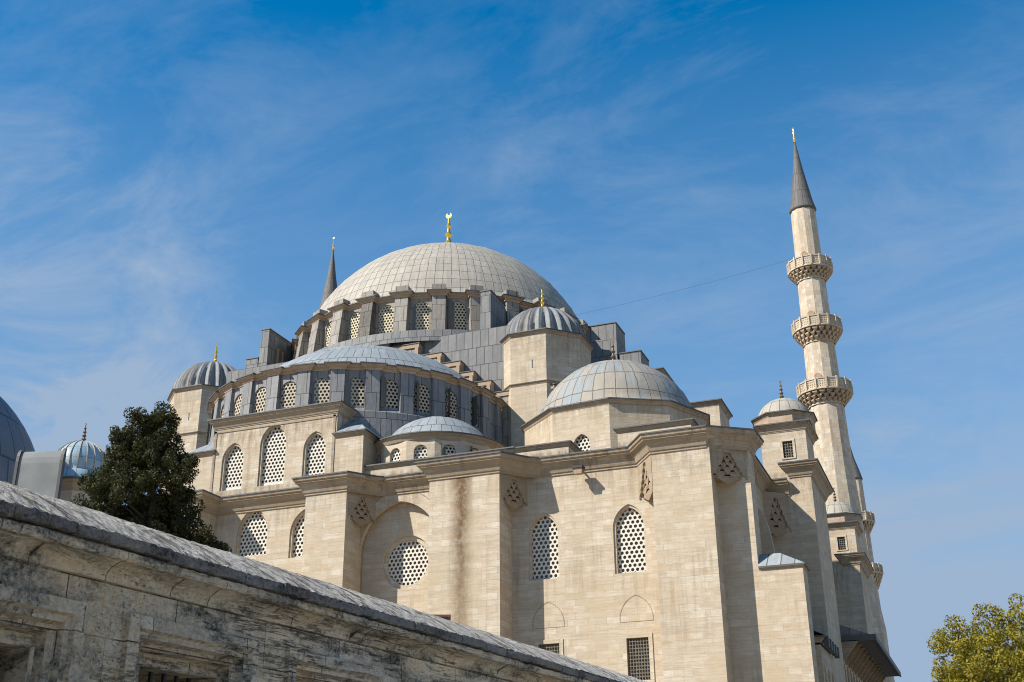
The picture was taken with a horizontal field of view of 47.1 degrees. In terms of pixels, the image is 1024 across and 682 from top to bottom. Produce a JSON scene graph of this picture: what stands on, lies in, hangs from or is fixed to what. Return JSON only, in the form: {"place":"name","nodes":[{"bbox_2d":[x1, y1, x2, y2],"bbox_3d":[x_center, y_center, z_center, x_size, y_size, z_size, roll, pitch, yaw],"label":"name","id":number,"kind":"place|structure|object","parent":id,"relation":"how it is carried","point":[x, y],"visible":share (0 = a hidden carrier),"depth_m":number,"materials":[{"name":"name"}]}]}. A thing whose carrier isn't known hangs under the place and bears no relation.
{"place":"outdoors","nodes":[
{"label":"outdoors","id":0,"kind":"place"},
{"bbox_2d":[0,481,645,681],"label":"cemetery wall","id":1,"kind":"structure","parent":0,"point":[88,594],"depth_m":8.66,"materials":[{"name":"stone"}]},
{"bbox_2d":[0,584,87,681],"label":"window","id":2,"kind":"structure","parent":1,"relation":"in","point":[42,635],"depth_m":7.51,"materials":[{"name":"stone"}]},
{"bbox_2d":[118,613,259,681],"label":"window","id":3,"kind":"structure","parent":1,"relation":"in","point":[152,648],"depth_m":8.65,"materials":[{"name":"stone"}]},
{"bbox_2d":[284,648,383,681],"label":"window","id":4,"kind":"structure","parent":1,"relation":"in","point":[300,665],"depth_m":10.01,"materials":[{"name":"stone"}]},
{"bbox_2d":[402,673,443,681],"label":"window","id":5,"kind":"structure","parent":1,"relation":"in","point":[406,677],"depth_m":11.22,"materials":[{"name":"stone"}]},
{"bbox_2d":[431,614,450,620],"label":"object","id":6,"kind":"object","parent":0,"point":[447,617],"visible":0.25,"depth_m":16.73,"materials":[{"name":"metal"}]},
{"bbox_2d":[0,0,1023,681],"label":"sky","id":7,"kind":"structure","parent":0,"point":[179,179],"materials":[{"name":"blue"}]},
{"label":"ground","id":8,"kind":"structure","parent":0,"visible":0},
{"bbox_2d":[0,396,34,483],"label":"domed tomb","id":9,"kind":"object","parent":8,"relation":"on","point":[14,438],"visible":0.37,"depth_m":47.42,"materials":[{"name":"metal"}]},
{"bbox_2d":[12,448,66,498],"bbox_3d":[-5.429,3.957,12.552,0.570,5.850,0.149,-3,-23,5],"label":"duct hood","id":10,"kind":"object","parent":8,"relation":"on","point":[41,472],"visible":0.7,"depth_m":13.53,"materials":[{"name":"metal"}]},
{"bbox_2d":[58,423,106,504],"bbox_3d":[-18.713,12.246,48.169,2.955,18.738,2.955,-4,-23,9],"label":"domed tomb","id":11,"kind":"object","parent":8,"relation":"on","point":[83,456],"visible":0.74,"depth_m":50.06,"materials":[{"name":"metal"}]},
{"bbox_2d":[71,401,231,552],"bbox_3d":[-11.935,9.351,37.220,5.247,15.374,3.907,13,-27,-30],"label":"conifer tree","id":12,"kind":"object","parent":8,"relation":"on","point":[143,456],"visible":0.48,"depth_m":38.72,"materials":[{"name":"green plant"}]},
{"bbox_2d":[319,237,336,308],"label":"minaret","id":13,"kind":"object","parent":8,"relation":"on","point":[330,287],"visible":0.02,"depth_m":174.46,"materials":[{"name":"metal"}]},
{"bbox_2d":[156,213,900,681],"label":"mosque","id":14,"kind":"structure","parent":8,"relation":"on","point":[424,427],"depth_m":79.28,"materials":[{"name":"stone"}]},
{"bbox_2d":[206,423,209,444],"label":"window","id":15,"kind":"structure","parent":14,"relation":"in","point":[208,430],"depth_m":95.17,"materials":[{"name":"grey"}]},
{"bbox_2d":[210,409,213,437],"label":"window","id":16,"kind":"structure","parent":14,"relation":"in","point":[212,409],"depth_m":92.96,"materials":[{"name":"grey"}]},
{"bbox_2d":[220,443,243,490],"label":"window","id":17,"kind":"structure","parent":14,"relation":"in","point":[233,460],"depth_m":85.43,"materials":[{"name":"grey stone"}]},
{"bbox_2d":[234,395,241,415],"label":"window","id":18,"kind":"structure","parent":14,"relation":"in","point":[237,406],"depth_m":89.84,"materials":[{"name":"grey stone"}]},
{"bbox_2d":[236,511,267,556],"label":"window","id":19,"kind":"structure","parent":14,"relation":"in","point":[252,536],"depth_m":82.70,"materials":[{"name":"grey stone"}]},
{"bbox_2d":[254,387,265,412],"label":"window","id":20,"kind":"structure","parent":14,"relation":"in","point":[261,395],"depth_m":88.25,"materials":[{"name":"grey"}]},
{"bbox_2d":[258,425,286,485],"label":"window","id":21,"kind":"structure","parent":14,"relation":"in","point":[274,442],"depth_m":84.54,"materials":[{"name":"grey stone"}]},
{"bbox_2d":[280,382,295,408],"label":"window","id":22,"kind":"structure","parent":14,"relation":"in","point":[288,393],"depth_m":87.17,"materials":[{"name":"grey stone"}]},
{"bbox_2d":[289,510,304,557],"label":"window","id":23,"kind":"structure","parent":14,"relation":"in","point":[297,530],"depth_m":81.30,"materials":[{"name":"grey stone"}]},
{"bbox_2d":[302,432,326,475],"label":"window","id":24,"kind":"structure","parent":14,"relation":"in","point":[314,460],"depth_m":83.27,"materials":[{"name":"grey stone"}]},
{"bbox_2d":[311,379,329,403],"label":"window","id":25,"kind":"structure","parent":14,"relation":"in","point":[321,387],"depth_m":86.63,"materials":[{"name":"grey stone"}]},
{"bbox_2d":[326,322,331,346],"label":"window","id":26,"kind":"structure","parent":14,"relation":"in","point":[329,327],"depth_m":107.78,"materials":[{"name":"grey stone"}]},
{"bbox_2d":[344,375,363,405],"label":"window","id":27,"kind":"structure","parent":14,"relation":"in","point":[354,388],"depth_m":86.52,"materials":[{"name":"grey"}]},
{"bbox_2d":[349,312,359,338],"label":"window","id":28,"kind":"structure","parent":14,"relation":"in","point":[354,322],"depth_m":105.65,"materials":[{"name":"grey"}]},
{"bbox_2d":[378,305,393,333],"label":"window","id":29,"kind":"structure","parent":14,"relation":"in","point":[386,315],"depth_m":104.26,"materials":[{"name":"grey"}]},
{"bbox_2d":[380,376,397,407],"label":"window","id":30,"kind":"structure","parent":14,"relation":"in","point":[387,395],"depth_m":86.90,"materials":[{"name":"grey"}]},
{"bbox_2d":[392,449,399,461],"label":"window","id":31,"kind":"structure","parent":14,"relation":"in","point":[396,455],"depth_m":81.84,"materials":[{"name":"grey"}]},
{"bbox_2d":[384,536,427,588],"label":"window","id":32,"kind":"structure","parent":14,"relation":"in","point":[406,560],"depth_m":78.05,"materials":[{"name":"grey stone"}]},
{"bbox_2d":[411,302,428,329],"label":"window","id":33,"kind":"structure","parent":14,"relation":"in","point":[420,320],"depth_m":103.60,"materials":[{"name":"grey stone"}]},
{"bbox_2d":[414,445,426,458],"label":"window","id":34,"kind":"structure","parent":14,"relation":"in","point":[421,451],"depth_m":81.12,"materials":[{"name":"grey stone"}]},
{"bbox_2d":[414,381,429,411],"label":"window","id":35,"kind":"structure","parent":14,"relation":"in","point":[419,390],"depth_m":87.84,"materials":[{"name":"grey stone"}]},
{"bbox_2d":[441,442,454,454],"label":"window","id":36,"kind":"structure","parent":14,"relation":"in","point":[447,449],"depth_m":81.14,"materials":[{"name":"grey"}]},
{"bbox_2d":[445,388,456,417],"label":"window","id":37,"kind":"structure","parent":14,"relation":"in","point":[448,397],"depth_m":89.27,"materials":[{"name":"grey stone"}]},
{"bbox_2d":[448,299,465,329],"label":"window","id":38,"kind":"structure","parent":14,"relation":"in","point":[456,310],"depth_m":103.60,"materials":[{"name":"grey stone"}]},
{"bbox_2d":[470,395,477,426],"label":"window","id":39,"kind":"structure","parent":14,"relation":"in","point":[474,402],"depth_m":90.63,"materials":[{"name":"grey"}]},
{"bbox_2d":[529,513,559,580],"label":"window","id":40,"kind":"structure","parent":14,"relation":"in","point":[544,545],"depth_m":74.35,"materials":[{"name":"grey"}]},
{"bbox_2d":[535,639,562,654],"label":"window","id":41,"kind":"structure","parent":14,"relation":"in","point":[553,645],"depth_m":71.61,"materials":[{"name":"stone"}]},
{"bbox_2d":[572,465,584,474],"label":"floodlight","id":42,"kind":"object","parent":14,"relation":"attached to","point":[578,469],"visible":1,"depth_m":74.02,"materials":[{"name":"beige metal"}]},
{"bbox_2d":[575,435,589,450],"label":"window","id":43,"kind":"structure","parent":14,"relation":"in","point":[583,442],"depth_m":78.82,"materials":[{"name":"grey"}]},
{"bbox_2d":[613,504,647,573],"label":"window","id":44,"kind":"structure","parent":14,"relation":"in","point":[629,528],"depth_m":72.47,"materials":[{"name":"grey stone"}]},
{"bbox_2d":[622,632,654,681],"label":"window","id":45,"kind":"structure","parent":14,"relation":"in","point":[638,658],"depth_m":69.49,"materials":[{"name":"stone"}]},
{"bbox_2d":[786,127,892,681],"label":"minaret","id":46,"kind":"object","parent":8,"relation":"on","point":[824,391],"visible":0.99,"depth_m":137.62,"materials":[{"name":"stone"}]},
{"bbox_2d":[577,259,789,314],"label":"cable","id":47,"kind":"object","parent":46,"relation":"attached to","point":[686,288],"visible":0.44,"depth_m":149.30,"materials":[{"name":"grey plastic"}]},
{"bbox_2d":[850,447,894,681],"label":"minaret","id":48,"kind":"object","parent":8,"relation":"on","point":[868,517],"visible":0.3,"depth_m":175.30,"materials":[{"name":"stone"}]},
{"bbox_2d":[926,593,1023,681],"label":"broadleaf tree","id":49,"kind":"object","parent":8,"relation":"on","point":[997,661],"visible":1,"depth_m":62.39,"materials":[{"name":"green plant"}]}
]}

